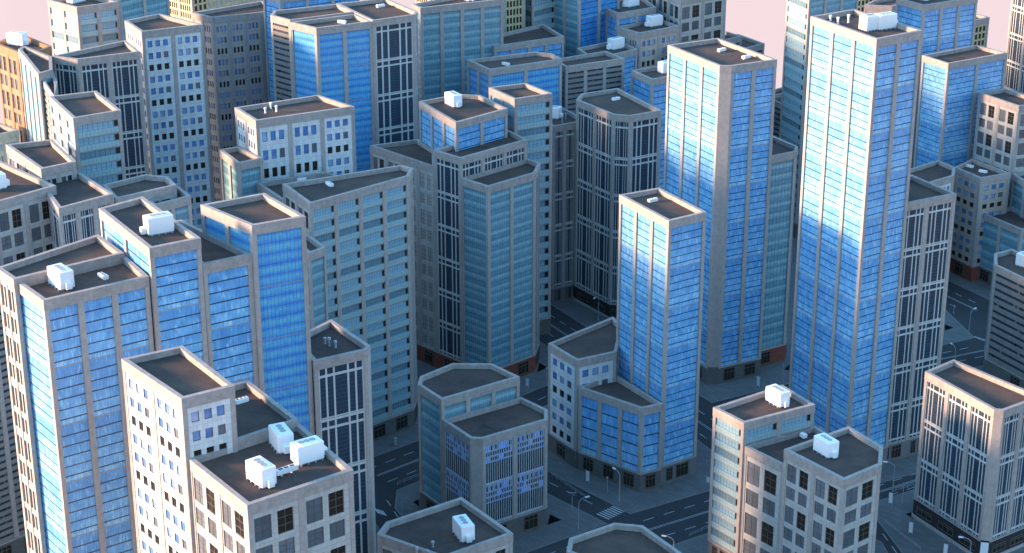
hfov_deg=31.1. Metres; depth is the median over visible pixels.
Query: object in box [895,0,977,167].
glass tower
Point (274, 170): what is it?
window
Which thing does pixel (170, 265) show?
glass tower
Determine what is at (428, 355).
window
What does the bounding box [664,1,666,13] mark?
window
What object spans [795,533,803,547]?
window
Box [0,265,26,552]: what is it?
louvred building
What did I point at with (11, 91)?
office tower
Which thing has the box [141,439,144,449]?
window
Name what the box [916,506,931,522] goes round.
window
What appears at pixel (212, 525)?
window
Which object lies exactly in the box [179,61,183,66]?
window
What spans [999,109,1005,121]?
window
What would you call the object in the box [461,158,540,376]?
glass tower
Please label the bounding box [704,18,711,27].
window
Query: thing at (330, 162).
window
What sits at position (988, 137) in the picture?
window
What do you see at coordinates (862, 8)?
window
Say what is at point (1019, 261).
rooftop unit
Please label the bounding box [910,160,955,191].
apartment block
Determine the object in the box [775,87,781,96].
office block
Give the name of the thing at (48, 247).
window
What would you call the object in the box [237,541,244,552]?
window
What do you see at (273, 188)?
office block
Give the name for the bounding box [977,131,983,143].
window
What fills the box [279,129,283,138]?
window
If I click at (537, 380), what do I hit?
pavement
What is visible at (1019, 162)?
window
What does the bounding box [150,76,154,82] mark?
window
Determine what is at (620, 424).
glass block
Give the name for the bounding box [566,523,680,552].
office block
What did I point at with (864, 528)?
window
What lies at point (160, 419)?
window
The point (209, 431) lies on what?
window
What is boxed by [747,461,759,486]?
window
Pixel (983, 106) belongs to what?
window
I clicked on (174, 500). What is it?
window
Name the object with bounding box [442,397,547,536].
finned office block
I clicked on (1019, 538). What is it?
window
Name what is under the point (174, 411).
window
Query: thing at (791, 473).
window
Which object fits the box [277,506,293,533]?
window
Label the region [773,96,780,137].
louvred building
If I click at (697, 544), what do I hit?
pavement
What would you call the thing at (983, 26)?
window
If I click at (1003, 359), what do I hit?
louvred building
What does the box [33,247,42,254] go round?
window
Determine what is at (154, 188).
office block
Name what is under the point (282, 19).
louvred tower
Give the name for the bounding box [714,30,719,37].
window
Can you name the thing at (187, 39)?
window
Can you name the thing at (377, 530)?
pavement
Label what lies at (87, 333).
glass tower
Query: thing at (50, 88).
office tower
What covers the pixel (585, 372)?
window
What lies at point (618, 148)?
office tower
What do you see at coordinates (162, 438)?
window
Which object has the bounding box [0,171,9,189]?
rooftop unit
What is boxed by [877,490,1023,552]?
pavement
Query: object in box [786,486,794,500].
window
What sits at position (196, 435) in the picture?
window
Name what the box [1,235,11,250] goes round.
window
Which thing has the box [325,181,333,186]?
roof vent
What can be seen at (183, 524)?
window
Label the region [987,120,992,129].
window
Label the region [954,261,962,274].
window
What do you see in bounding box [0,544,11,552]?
window
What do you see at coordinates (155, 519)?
window
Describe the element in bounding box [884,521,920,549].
railing
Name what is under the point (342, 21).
roof vent
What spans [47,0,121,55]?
apartment tower
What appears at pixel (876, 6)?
office block
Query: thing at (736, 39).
office block
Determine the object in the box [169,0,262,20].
office tower
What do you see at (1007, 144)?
window
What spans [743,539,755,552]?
window
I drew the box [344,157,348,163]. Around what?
window
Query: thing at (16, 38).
rooftop unit
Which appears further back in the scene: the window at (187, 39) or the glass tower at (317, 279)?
the window at (187, 39)
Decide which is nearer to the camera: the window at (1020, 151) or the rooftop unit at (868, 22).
the rooftop unit at (868, 22)
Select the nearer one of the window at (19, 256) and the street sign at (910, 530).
the window at (19, 256)
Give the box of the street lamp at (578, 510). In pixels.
[578,496,589,528]
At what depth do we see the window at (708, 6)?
721.27 m
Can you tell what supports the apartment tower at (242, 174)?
on the pavement at (537, 380)
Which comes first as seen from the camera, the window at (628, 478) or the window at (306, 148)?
the window at (628, 478)
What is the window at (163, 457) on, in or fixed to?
in the apartment tower at (180, 404)
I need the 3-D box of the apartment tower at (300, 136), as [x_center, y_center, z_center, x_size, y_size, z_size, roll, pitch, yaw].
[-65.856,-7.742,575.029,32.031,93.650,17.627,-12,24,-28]
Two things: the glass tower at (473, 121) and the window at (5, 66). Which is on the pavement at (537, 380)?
the glass tower at (473, 121)
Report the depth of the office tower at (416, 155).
598.26 m
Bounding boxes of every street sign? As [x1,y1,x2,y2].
[586,471,589,480]
[756,376,759,387]
[888,492,892,503]
[908,521,913,534]
[943,544,947,552]
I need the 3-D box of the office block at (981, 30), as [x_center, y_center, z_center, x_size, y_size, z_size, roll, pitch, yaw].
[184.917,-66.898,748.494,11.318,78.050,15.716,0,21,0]
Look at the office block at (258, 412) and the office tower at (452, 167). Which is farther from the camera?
the office tower at (452, 167)
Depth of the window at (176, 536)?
376.02 m
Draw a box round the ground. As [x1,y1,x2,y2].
[374,281,988,552]
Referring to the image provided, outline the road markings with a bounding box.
[375,293,984,552]
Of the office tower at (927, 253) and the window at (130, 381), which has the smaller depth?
the window at (130, 381)
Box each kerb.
[374,341,547,456]
[394,481,606,552]
[544,406,710,513]
[551,304,974,402]
[672,533,887,552]
[877,489,914,552]
[880,365,982,482]
[948,280,988,299]
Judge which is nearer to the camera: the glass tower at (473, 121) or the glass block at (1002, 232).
the glass tower at (473, 121)
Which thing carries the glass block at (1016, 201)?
on the pavement at (980, 288)
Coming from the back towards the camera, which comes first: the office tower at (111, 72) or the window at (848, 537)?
the office tower at (111, 72)
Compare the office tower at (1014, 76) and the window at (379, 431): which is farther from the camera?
the office tower at (1014, 76)
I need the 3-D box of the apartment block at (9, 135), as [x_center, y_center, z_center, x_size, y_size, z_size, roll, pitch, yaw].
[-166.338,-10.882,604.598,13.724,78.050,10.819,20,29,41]
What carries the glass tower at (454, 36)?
on the pavement
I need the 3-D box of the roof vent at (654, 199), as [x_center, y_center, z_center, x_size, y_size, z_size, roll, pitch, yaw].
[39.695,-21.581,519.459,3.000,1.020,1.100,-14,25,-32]
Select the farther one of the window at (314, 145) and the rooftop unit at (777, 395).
the window at (314, 145)
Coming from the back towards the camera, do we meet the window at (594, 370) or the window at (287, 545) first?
the window at (594, 370)
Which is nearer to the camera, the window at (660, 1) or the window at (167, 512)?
the window at (167, 512)
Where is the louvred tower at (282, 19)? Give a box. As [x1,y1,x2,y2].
[270,4,353,100]
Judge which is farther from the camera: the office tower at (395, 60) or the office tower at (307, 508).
the office tower at (395, 60)
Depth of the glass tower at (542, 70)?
652.49 m
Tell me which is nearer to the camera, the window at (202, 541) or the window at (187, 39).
the window at (202, 541)
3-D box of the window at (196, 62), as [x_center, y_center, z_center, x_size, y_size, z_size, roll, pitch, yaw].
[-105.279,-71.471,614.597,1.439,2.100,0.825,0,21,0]
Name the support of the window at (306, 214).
in the apartment tower at (360, 226)
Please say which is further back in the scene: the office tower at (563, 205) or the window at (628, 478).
the office tower at (563, 205)
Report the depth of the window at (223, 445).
367.40 m
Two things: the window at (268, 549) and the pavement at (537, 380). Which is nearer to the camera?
the window at (268, 549)
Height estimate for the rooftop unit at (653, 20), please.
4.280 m
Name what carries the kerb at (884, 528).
on the ground
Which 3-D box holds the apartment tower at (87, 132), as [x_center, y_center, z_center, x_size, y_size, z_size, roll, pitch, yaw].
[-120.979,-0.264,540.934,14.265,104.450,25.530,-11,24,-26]
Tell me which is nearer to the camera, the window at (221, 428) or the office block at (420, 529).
the window at (221, 428)
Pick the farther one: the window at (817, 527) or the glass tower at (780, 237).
the glass tower at (780, 237)
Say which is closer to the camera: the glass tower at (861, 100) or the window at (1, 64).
the glass tower at (861, 100)
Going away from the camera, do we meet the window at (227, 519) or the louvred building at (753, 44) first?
the window at (227, 519)
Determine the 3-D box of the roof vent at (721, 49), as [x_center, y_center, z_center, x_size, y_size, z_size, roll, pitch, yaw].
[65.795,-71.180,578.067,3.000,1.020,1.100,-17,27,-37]
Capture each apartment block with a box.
[0,123,19,163]
[548,317,617,467]
[617,20,679,68]
[707,385,814,552]
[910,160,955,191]
[949,158,1010,280]
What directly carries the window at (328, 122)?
in the apartment tower at (300, 136)
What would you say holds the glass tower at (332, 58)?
on the pavement at (537, 380)
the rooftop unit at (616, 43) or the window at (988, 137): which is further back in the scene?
the rooftop unit at (616, 43)
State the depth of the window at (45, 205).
487.98 m
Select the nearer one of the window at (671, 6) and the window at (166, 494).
the window at (166, 494)
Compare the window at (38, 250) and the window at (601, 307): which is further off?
the window at (601, 307)
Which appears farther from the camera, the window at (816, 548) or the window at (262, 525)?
the window at (816, 548)
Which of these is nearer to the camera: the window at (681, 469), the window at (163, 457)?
the window at (163, 457)
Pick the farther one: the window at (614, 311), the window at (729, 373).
the window at (614, 311)
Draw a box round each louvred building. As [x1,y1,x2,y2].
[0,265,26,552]
[562,51,624,113]
[737,34,764,53]
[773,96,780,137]
[983,249,1023,387]
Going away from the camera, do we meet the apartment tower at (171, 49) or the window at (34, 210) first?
the window at (34, 210)
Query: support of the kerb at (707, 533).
on the ground
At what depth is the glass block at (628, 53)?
698.01 m
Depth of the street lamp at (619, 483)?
519.28 m
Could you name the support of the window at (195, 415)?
in the apartment tower at (180, 404)
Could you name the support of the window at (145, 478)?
in the apartment tower at (180, 404)
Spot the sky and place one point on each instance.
(763, 21)
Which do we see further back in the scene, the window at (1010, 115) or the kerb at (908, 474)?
the window at (1010, 115)
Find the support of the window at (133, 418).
in the apartment tower at (180, 404)
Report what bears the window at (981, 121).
in the office tower at (999, 137)
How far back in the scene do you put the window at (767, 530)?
470.37 m
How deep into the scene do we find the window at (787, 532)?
462.63 m
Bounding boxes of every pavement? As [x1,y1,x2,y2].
[373,342,547,456]
[376,526,379,552]
[396,481,605,552]
[546,407,710,514]
[551,237,973,402]
[674,534,885,552]
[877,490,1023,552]
[880,366,982,481]
[948,271,990,299]
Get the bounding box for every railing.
[552,473,585,496]
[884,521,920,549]
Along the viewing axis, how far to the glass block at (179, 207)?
497.91 m
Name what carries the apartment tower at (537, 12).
on the pavement
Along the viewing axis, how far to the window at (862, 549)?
454.68 m
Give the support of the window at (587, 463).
in the glass block at (620, 424)
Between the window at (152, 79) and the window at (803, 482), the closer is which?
the window at (803, 482)
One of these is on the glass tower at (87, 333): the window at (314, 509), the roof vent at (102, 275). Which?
the roof vent at (102, 275)
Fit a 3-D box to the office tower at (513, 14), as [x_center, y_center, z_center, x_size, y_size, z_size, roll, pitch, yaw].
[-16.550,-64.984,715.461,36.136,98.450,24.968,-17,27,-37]
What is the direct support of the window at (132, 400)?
in the apartment tower at (180, 404)
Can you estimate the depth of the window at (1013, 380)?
588.40 m
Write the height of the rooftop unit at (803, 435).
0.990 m
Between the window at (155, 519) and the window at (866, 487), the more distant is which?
the window at (866, 487)
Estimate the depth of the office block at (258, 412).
382.73 m
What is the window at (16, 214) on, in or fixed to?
in the office tower at (25, 226)
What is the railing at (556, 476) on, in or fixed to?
on the ground
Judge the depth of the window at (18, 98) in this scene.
595.48 m
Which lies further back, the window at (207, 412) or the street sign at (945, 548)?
the street sign at (945, 548)
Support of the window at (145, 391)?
in the apartment tower at (180, 404)
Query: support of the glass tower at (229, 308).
on the pavement at (377, 530)
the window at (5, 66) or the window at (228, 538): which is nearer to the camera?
the window at (228, 538)
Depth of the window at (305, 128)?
553.76 m
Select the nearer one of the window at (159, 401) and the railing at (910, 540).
the window at (159, 401)
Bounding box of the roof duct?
[276,463,297,476]
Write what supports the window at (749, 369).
in the glass tower at (719, 120)
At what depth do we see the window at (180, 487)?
369.11 m
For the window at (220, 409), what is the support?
in the apartment tower at (180, 404)
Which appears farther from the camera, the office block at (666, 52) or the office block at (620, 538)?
the office block at (666, 52)
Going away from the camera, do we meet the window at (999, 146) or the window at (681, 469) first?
the window at (681, 469)
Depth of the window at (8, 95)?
600.29 m
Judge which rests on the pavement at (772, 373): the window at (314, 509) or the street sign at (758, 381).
the street sign at (758, 381)
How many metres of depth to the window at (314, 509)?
356.53 m
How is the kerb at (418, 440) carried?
on the ground
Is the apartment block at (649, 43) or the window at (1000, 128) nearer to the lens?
the window at (1000, 128)
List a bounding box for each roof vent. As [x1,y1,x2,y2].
[97,272,108,279]
[235,396,248,404]
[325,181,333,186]
[337,20,346,23]
[611,96,619,100]
[647,197,657,202]
[717,47,725,51]
[742,54,750,58]
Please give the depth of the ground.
532.93 m
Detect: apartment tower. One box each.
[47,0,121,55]
[49,91,125,186]
[121,345,237,552]
[124,13,213,228]
[191,1,267,201]
[219,146,263,199]
[234,95,355,180]
[282,165,417,441]
[489,83,552,334]
[525,0,554,29]
[779,0,858,237]
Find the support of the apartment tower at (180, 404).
on the pavement at (377, 530)
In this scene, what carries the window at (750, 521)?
in the office block at (761, 494)
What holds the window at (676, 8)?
in the office tower at (699, 19)
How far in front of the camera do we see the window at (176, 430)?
364.54 m
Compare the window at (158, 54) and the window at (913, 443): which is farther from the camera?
the window at (158, 54)
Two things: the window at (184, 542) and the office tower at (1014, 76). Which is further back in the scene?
the office tower at (1014, 76)
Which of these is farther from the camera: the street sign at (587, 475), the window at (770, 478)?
the street sign at (587, 475)
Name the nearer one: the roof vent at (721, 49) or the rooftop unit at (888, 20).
the rooftop unit at (888, 20)
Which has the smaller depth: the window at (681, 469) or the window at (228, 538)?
the window at (228, 538)
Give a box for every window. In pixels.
[0,55,2,68]
[0,212,9,231]
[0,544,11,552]
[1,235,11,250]
[3,56,6,70]
[3,90,6,103]
[3,256,12,264]
[7,91,10,105]
[9,59,12,72]
[12,208,21,227]
[13,60,16,74]
[13,94,16,108]
[14,231,23,246]
[16,252,24,260]
[17,96,20,109]
[29,203,39,222]
[31,226,41,240]
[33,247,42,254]
[42,201,49,219]
[44,224,51,237]
[46,244,52,250]
[129,379,132,388]
[131,397,134,407]
[132,415,135,425]
[136,383,140,394]
[138,402,141,412]
[139,420,143,431]
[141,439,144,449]
[141,523,144,532]
[144,389,147,398]
[144,476,147,485]
[145,407,149,417]
[147,426,150,436]
[147,511,150,521]
[148,444,152,454]
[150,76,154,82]
[150,463,153,472]
[152,498,156,509]
[154,517,157,526]
[155,40,159,46]
[156,52,160,57]
[158,398,161,408]
[159,417,163,427]
[160,435,164,446]
[161,122,165,127]
[162,454,165,464]
[163,473,167,483]
[165,403,169,414]
[165,491,168,501]
[166,509,170,519]
[167,422,170,432]
[168,441,172,451]
[168,528,171,537]
[169,459,173,470]
[171,478,174,488]
[172,497,176,507]
[173,408,177,419]
[174,427,178,438]
[174,515,177,525]
[175,533,178,543]
[176,447,179,456]
[177,465,181,476]
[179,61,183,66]
[179,484,182,494]
[180,503,183,512]
[181,521,185,531]
[183,539,186,549]
[185,37,189,42]
[188,83,192,89]
[191,411,198,421]
[192,430,200,441]
[194,59,198,65]
[194,449,201,455]
[194,477,203,504]
[196,507,204,527]
[198,533,206,552]
[204,408,211,418]
[205,427,212,437]
[206,487,215,514]
[207,446,213,452]
[208,517,216,537]
[210,543,217,552]
[217,405,224,415]
[218,424,225,434]
[219,443,226,449]
[222,500,231,528]
[224,530,233,552]
[235,511,244,538]
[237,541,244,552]
[254,514,271,541]
[256,544,272,552]
[262,132,266,141]
[263,150,267,159]
[264,168,268,177]
[270,131,275,140]
[271,149,276,158]
[272,167,277,176]
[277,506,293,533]
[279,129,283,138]
[279,537,294,552]
[280,148,284,157]
[281,166,285,175]
[295,127,299,136]
[295,145,300,154]
[296,163,300,172]
[303,126,307,135]
[304,144,308,153]
[304,162,309,171]
[304,211,308,228]
[306,496,322,523]
[307,526,323,547]
[311,125,315,134]
[312,143,316,152]
[313,161,317,170]
[327,121,331,127]
[327,134,331,140]
[328,159,332,166]
[328,489,343,516]
[329,519,344,539]
[331,545,345,552]
[335,120,339,126]
[335,133,339,139]
[336,158,340,164]
[343,119,347,125]
[343,131,347,138]
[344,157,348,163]
[373,156,377,168]
[374,423,385,439]
[380,159,383,167]
[396,414,407,430]
[425,349,432,363]
[427,499,434,507]
[444,358,453,365]
[518,360,527,375]
[524,513,537,530]
[557,289,560,299]
[557,441,565,458]
[568,287,570,297]
[577,292,587,302]
[582,369,587,377]
[583,456,592,472]
[592,367,597,374]
[594,301,604,311]
[602,365,607,372]
[603,464,612,479]
[612,309,616,315]
[623,471,633,487]
[645,473,655,488]
[659,0,661,10]
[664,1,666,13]
[666,466,672,480]
[670,4,672,16]
[675,6,677,18]
[676,461,688,477]
[681,36,688,41]
[682,6,689,19]
[682,22,688,31]
[691,34,697,39]
[692,5,698,17]
[692,20,698,29]
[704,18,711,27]
[704,32,710,39]
[705,2,711,14]
[712,545,716,552]
[714,16,720,25]
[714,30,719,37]
[715,1,721,12]
[724,367,734,380]
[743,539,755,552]
[744,362,754,375]
[744,512,756,537]
[746,488,758,508]
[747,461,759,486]
[761,351,769,363]
[761,521,773,546]
[763,497,774,516]
[764,470,776,495]
[783,526,792,541]
[783,545,790,552]
[785,505,793,524]
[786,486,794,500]
[787,464,795,483]
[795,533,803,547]
[797,511,805,531]
[798,492,806,507]
[799,470,807,489]
[812,542,820,552]
[813,520,821,540]
[814,501,823,516]
[815,479,824,498]
[825,527,834,546]
[827,508,835,522]
[828,485,837,505]
[842,528,854,548]
[844,509,855,524]
[845,486,857,507]
[857,543,867,552]
[858,0,871,10]
[858,521,869,541]
[860,502,870,517]
[861,480,872,500]
[891,444,900,458]
[910,440,915,453]
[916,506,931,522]
[937,520,952,536]
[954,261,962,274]
[959,534,975,551]
[974,26,984,44]
[976,146,981,155]
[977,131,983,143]
[979,118,984,127]
[979,268,988,282]
[980,102,986,115]
[984,149,989,158]
[985,134,991,146]
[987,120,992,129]
[988,105,994,117]
[992,541,1005,552]
[995,153,1001,162]
[996,138,1002,150]
[998,124,1004,134]
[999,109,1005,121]
[1003,156,1009,165]
[1005,141,1010,153]
[1006,127,1012,136]
[1008,112,1013,124]
[1009,375,1019,385]
[1010,533,1023,545]
[1016,158,1023,166]
[1017,143,1023,154]
[1019,130,1023,137]
[1020,114,1023,125]
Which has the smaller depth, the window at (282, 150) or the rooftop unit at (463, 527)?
the rooftop unit at (463, 527)
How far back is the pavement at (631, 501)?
529.16 m
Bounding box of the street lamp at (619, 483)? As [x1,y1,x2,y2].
[612,467,619,501]
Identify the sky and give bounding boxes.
[0,0,1010,123]
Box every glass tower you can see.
[18,46,52,141]
[18,255,153,552]
[99,196,208,364]
[114,0,170,40]
[176,220,258,387]
[200,193,314,434]
[263,0,359,101]
[290,14,375,171]
[306,233,328,328]
[412,0,503,100]
[419,94,507,151]
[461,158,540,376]
[467,52,561,105]
[492,24,563,57]
[555,0,619,56]
[605,0,655,41]
[616,188,706,484]
[663,38,776,383]
[761,136,797,365]
[789,9,922,464]
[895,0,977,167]
[913,45,1007,167]
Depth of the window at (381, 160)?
601.03 m
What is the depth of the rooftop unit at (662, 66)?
672.36 m
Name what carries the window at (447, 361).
in the office tower at (452, 167)
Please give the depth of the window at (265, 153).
550.05 m
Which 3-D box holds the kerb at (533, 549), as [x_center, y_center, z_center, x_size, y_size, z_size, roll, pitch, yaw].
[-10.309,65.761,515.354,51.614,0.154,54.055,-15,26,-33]
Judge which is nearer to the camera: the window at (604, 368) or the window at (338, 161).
the window at (604, 368)
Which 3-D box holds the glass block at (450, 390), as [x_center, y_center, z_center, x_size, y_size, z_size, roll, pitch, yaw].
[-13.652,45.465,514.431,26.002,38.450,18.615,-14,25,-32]
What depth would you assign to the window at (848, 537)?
449.60 m
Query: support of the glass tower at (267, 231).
on the pavement at (377, 530)
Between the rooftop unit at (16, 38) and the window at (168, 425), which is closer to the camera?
the window at (168, 425)
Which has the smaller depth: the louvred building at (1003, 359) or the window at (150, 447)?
the window at (150, 447)
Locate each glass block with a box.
[148,186,192,224]
[417,363,519,509]
[576,42,637,93]
[577,375,662,491]
[631,66,666,188]
[978,207,1023,285]
[1009,171,1023,217]
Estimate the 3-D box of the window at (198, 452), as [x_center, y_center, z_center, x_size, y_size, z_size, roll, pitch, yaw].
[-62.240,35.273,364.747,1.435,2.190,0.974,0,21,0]
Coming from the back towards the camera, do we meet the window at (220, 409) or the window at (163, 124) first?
the window at (163, 124)
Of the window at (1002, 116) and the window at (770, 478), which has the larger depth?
the window at (1002, 116)
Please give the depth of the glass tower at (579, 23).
715.50 m
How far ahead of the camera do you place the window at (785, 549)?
464.55 m
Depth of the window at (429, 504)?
511.08 m
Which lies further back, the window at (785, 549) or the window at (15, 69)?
the window at (15, 69)
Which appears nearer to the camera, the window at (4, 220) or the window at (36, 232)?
the window at (4, 220)
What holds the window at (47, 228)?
in the office tower at (25, 226)
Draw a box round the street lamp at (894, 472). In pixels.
[883,461,894,491]
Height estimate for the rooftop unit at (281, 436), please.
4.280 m
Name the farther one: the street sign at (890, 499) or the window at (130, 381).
the street sign at (890, 499)
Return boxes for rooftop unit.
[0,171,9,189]
[6,31,28,46]
[47,263,74,290]
[66,0,85,3]
[139,211,173,236]
[245,455,276,488]
[268,422,293,453]
[290,435,326,466]
[444,91,461,107]
[452,514,474,542]
[552,105,563,119]
[606,36,624,49]
[622,0,638,7]
[645,14,662,26]
[657,60,666,73]
[765,384,789,407]
[799,432,806,438]
[813,433,838,458]
[859,13,878,31]
[874,11,897,30]
[1015,251,1023,267]
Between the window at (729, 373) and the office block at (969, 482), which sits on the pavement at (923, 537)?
the office block at (969, 482)
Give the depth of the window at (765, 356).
607.52 m
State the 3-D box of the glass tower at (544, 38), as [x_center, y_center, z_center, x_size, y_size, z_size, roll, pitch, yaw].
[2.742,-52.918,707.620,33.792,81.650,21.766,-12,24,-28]
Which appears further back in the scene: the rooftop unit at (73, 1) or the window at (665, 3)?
the window at (665, 3)
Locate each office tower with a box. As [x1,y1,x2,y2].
[0,36,51,142]
[0,161,56,265]
[0,234,123,552]
[34,171,113,248]
[42,71,57,139]
[52,40,148,178]
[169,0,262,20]
[189,423,355,552]
[310,319,376,552]
[336,0,419,143]
[370,139,436,367]
[415,0,524,31]
[433,130,527,368]
[551,107,575,303]
[573,88,661,319]
[648,0,725,41]
[858,0,872,11]
[887,175,956,461]
[973,88,1023,206]
[1004,0,1023,93]
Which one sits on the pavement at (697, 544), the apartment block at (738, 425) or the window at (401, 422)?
the apartment block at (738, 425)
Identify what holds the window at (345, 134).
in the apartment tower at (300, 136)
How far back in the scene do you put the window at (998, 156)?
682.05 m
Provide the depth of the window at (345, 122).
559.26 m
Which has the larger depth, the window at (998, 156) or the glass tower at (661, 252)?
the window at (998, 156)
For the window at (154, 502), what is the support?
in the apartment tower at (180, 404)
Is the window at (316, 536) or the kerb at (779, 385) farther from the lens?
the kerb at (779, 385)
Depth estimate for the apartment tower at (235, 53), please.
673.48 m
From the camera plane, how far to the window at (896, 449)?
543.78 m
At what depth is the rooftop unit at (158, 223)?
406.34 m
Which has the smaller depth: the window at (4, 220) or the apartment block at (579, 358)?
the window at (4, 220)
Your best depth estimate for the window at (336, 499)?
359.42 m
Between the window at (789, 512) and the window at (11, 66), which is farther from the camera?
the window at (11, 66)
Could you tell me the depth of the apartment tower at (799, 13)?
706.36 m
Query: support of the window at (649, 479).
in the glass block at (620, 424)
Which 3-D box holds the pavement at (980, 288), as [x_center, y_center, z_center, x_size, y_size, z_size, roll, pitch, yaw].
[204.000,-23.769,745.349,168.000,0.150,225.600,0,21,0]
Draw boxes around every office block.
[6,139,76,183]
[102,174,176,203]
[233,380,298,443]
[256,172,335,202]
[377,497,512,552]
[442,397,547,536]
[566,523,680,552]
[665,39,700,59]
[725,31,741,44]
[739,425,827,552]
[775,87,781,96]
[778,426,882,552]
[864,0,895,13]
[911,359,1023,552]
[974,14,989,46]
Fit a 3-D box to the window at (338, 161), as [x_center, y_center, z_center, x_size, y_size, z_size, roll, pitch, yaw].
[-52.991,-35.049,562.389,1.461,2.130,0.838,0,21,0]
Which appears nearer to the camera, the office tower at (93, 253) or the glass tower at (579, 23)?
the office tower at (93, 253)
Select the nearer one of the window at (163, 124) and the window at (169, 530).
the window at (169, 530)
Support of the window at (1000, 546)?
in the office block at (969, 482)
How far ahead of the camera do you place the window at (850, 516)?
447.41 m
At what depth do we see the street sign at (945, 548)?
490.99 m
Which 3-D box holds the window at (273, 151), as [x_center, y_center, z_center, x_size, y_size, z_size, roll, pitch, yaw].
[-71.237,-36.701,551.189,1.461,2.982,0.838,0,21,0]
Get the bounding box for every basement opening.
[537,363,545,371]
[548,514,560,524]
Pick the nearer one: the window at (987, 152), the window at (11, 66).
the window at (11, 66)
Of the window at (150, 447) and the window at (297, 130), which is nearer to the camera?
the window at (150, 447)
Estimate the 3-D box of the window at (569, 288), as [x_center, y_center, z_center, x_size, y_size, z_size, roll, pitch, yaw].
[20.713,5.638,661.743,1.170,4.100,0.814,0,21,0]
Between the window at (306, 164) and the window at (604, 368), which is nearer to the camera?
the window at (604, 368)
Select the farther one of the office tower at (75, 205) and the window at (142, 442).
the office tower at (75, 205)
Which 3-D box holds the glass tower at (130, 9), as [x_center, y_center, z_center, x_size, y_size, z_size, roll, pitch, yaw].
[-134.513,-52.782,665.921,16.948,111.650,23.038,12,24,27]
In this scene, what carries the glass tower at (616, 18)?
on the pavement
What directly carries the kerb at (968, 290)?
on the ground
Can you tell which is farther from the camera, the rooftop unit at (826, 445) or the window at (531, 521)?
the window at (531, 521)
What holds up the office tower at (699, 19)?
on the pavement
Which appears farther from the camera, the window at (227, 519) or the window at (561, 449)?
the window at (561, 449)
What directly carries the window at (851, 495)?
in the office block at (829, 505)
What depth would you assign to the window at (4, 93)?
602.20 m
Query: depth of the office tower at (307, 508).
358.15 m
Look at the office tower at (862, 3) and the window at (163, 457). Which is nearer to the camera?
the window at (163, 457)
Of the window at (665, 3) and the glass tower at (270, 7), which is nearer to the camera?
the glass tower at (270, 7)

